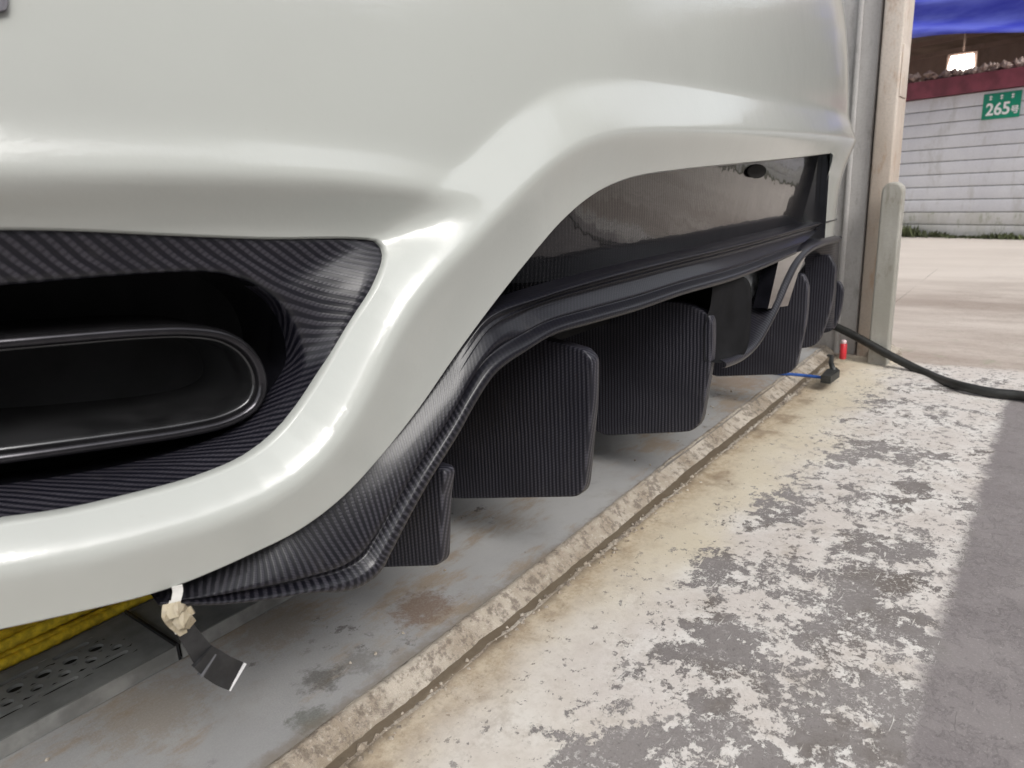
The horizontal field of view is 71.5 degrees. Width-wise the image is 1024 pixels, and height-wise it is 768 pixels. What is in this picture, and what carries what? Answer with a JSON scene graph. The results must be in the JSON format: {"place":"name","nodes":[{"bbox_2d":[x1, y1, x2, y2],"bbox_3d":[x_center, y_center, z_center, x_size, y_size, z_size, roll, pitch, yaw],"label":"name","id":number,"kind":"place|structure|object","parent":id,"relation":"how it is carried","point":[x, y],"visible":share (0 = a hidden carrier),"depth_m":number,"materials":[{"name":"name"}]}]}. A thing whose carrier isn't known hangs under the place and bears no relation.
{"place":"outdoors","nodes":[
{"label":"outdoors","id":0,"kind":"place"},
{"bbox_2d":[0,345,826,767],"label":"garage floor","id":1,"kind":"structure","parent":0,"point":[298,679],"depth_m":0.92,"materials":[{"name":"grey concrete"}]},
{"bbox_2d":[0,594,152,670],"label":"rope bundle","id":2,"kind":"object","parent":1,"relation":"on","point":[19,643],"visible":0.12,"depth_m":0.91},
{"bbox_2d":[0,610,180,759],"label":"metal channel","id":3,"kind":"object","parent":1,"relation":"on","point":[108,661],"visible":1,"depth_m":0.85,"materials":[{"name":"grey metal"}]},
{"bbox_2d":[131,596,293,657],"bbox_3d":[-0.380,0.291,1.048,0.136,0.023,0.298,9,19,36],"label":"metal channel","id":4,"kind":"object","parent":1,"relation":"on","point":[212,623],"visible":0.26,"depth_m":0.96,"materials":[{"name":"grey metal"}]},
{"bbox_2d":[0,0,855,628],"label":"car","id":5,"kind":"object","parent":1,"relation":"on","point":[310,296],"visible":1,"depth_m":0.68,"materials":[{"name":"white paint"}]},
{"bbox_2d":[161,584,245,690],"bbox_3d":[-0.260,0.219,0.606,0.019,0.117,0.063,9,19,36],"label":"hanging strap","id":6,"kind":"object","parent":5,"relation":"hanging from","point":[216,666],"visible":1,"depth_m":0.60,"materials":[{"name":"fabric"}]},
{"bbox_2d":[777,373,820,378],"bbox_3d":[0.815,-0.024,2.010,0.165,0.009,0.021,10,20,40],"label":"cable","id":7,"kind":"object","parent":1,"relation":"on","point":[803,375],"visible":0.57,"depth_m":2.01,"materials":[{"name":"blue plastic"}]},
{"bbox_2d":[325,239,1023,767],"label":"ground","id":8,"kind":"structure","parent":0,"point":[815,573],"depth_m":0.98,"materials":[{"name":"paint"}]},
{"bbox_2d":[45,354,838,767],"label":"grit","id":9,"kind":"object","parent":8,"relation":"on","point":[361,746],"visible":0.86,"depth_m":1.07,"materials":[{"name":"gravel"}]},
{"bbox_2d":[265,345,838,767],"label":"kerb","id":10,"kind":"structure","parent":8,"relation":"on","point":[327,742],"depth_m":0.99,"materials":[{"name":"beige concrete"}]},
{"bbox_2d":[820,354,839,383],"bbox_3d":[0.908,-0.048,2.017,0.044,0.038,0.229,5,17,26],"label":"clamp","id":11,"kind":"object","parent":8,"relation":"on","point":[831,374],"visible":1,"depth_m":1.96,"materials":[{"name":"metal"}]},
{"bbox_2d":[839,340,846,359],"bbox_3d":[1.016,-0.106,2.181,0.020,0.060,0.019,9,19,36],"label":"red tube","id":12,"kind":"object","parent":8,"relation":"on","point":[843,350],"visible":1,"depth_m":2.17,"materials":[{"name":"plastic"}]},
{"bbox_2d":[815,0,914,356],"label":"post","id":13,"kind":"object","parent":8,"relation":"on","point":[879,35],"depth_m":2.15,"materials":[{"name":"grey metal"}]},
{"bbox_2d":[867,344,902,356],"bbox_3d":[1.191,-0.093,2.268,0.099,0.070,0.155,9,19,36],"label":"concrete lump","id":14,"kind":"object","parent":8,"relation":"on","point":[896,350],"visible":0.17,"depth_m":2.23,"materials":[{"name":"beige concrete"}]},
{"bbox_2d":[867,182,905,364],"bbox_3d":[1.125,-0.323,2.139,0.056,0.550,0.050,9,19,36],"label":"bollard","id":15,"kind":"object","parent":8,"relation":"on","point":[888,251],"visible":0.88,"depth_m":2.11,"materials":[{"name":"white concrete"}]},
{"bbox_2d":[833,324,1023,400],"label":"hose","id":16,"kind":"object","parent":8,"relation":"on","point":[936,377],"visible":0.7,"depth_m":2.01,"materials":[{"name":"rubber"}]},
{"bbox_2d":[899,66,1023,235],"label":"panel wall","id":17,"kind":"structure","parent":8,"relation":"on","point":[961,172],"depth_m":5.91,"materials":[{"name":"white metal"}]},
{"bbox_2d":[907,56,1023,83],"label":"rubble","id":18,"kind":"object","parent":17,"relation":"on","point":[954,72],"visible":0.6,"depth_m":5.77,"materials":[{"name":"grey stone"}]},
{"bbox_2d":[981,90,1022,119],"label":"number plate","id":19,"kind":"object","parent":17,"relation":"attached to","point":[1002,105],"visible":1,"depth_m":5.60,"materials":[{"name":"green metal"}]},
{"bbox_2d":[901,224,1023,239],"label":"weeds","id":20,"kind":"object","parent":8,"relation":"on","point":[907,231],"visible":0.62,"depth_m":6.07,"materials":[{"name":"green plant"}]},
{"bbox_2d":[895,237,975,301],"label":"ground","id":21,"kind":"structure","parent":0,"point":[921,259],"depth_m":4.82,"materials":[{"name":"paint"}]},
{"bbox_2d":[908,33,1023,81],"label":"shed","id":22,"kind":"structure","parent":21,"relation":"on","point":[930,53],"depth_m":8.97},
{"bbox_2d":[946,33,977,70],"bbox_3d":[4.711,-3.688,7.393,0.270,0.850,0.100,9,19,36],"label":"lamp","id":23,"kind":"object","parent":22,"relation":"hanging from","point":[963,60],"visible":0.59,"depth_m":7.43,"materials":[{"name":"white"}]},
{"bbox_2d":[912,0,1023,37],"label":"tarpaulin","id":24,"kind":"object","parent":22,"relation":"hanging from","point":[936,17],"visible":0.33,"depth_m":5.19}
]}

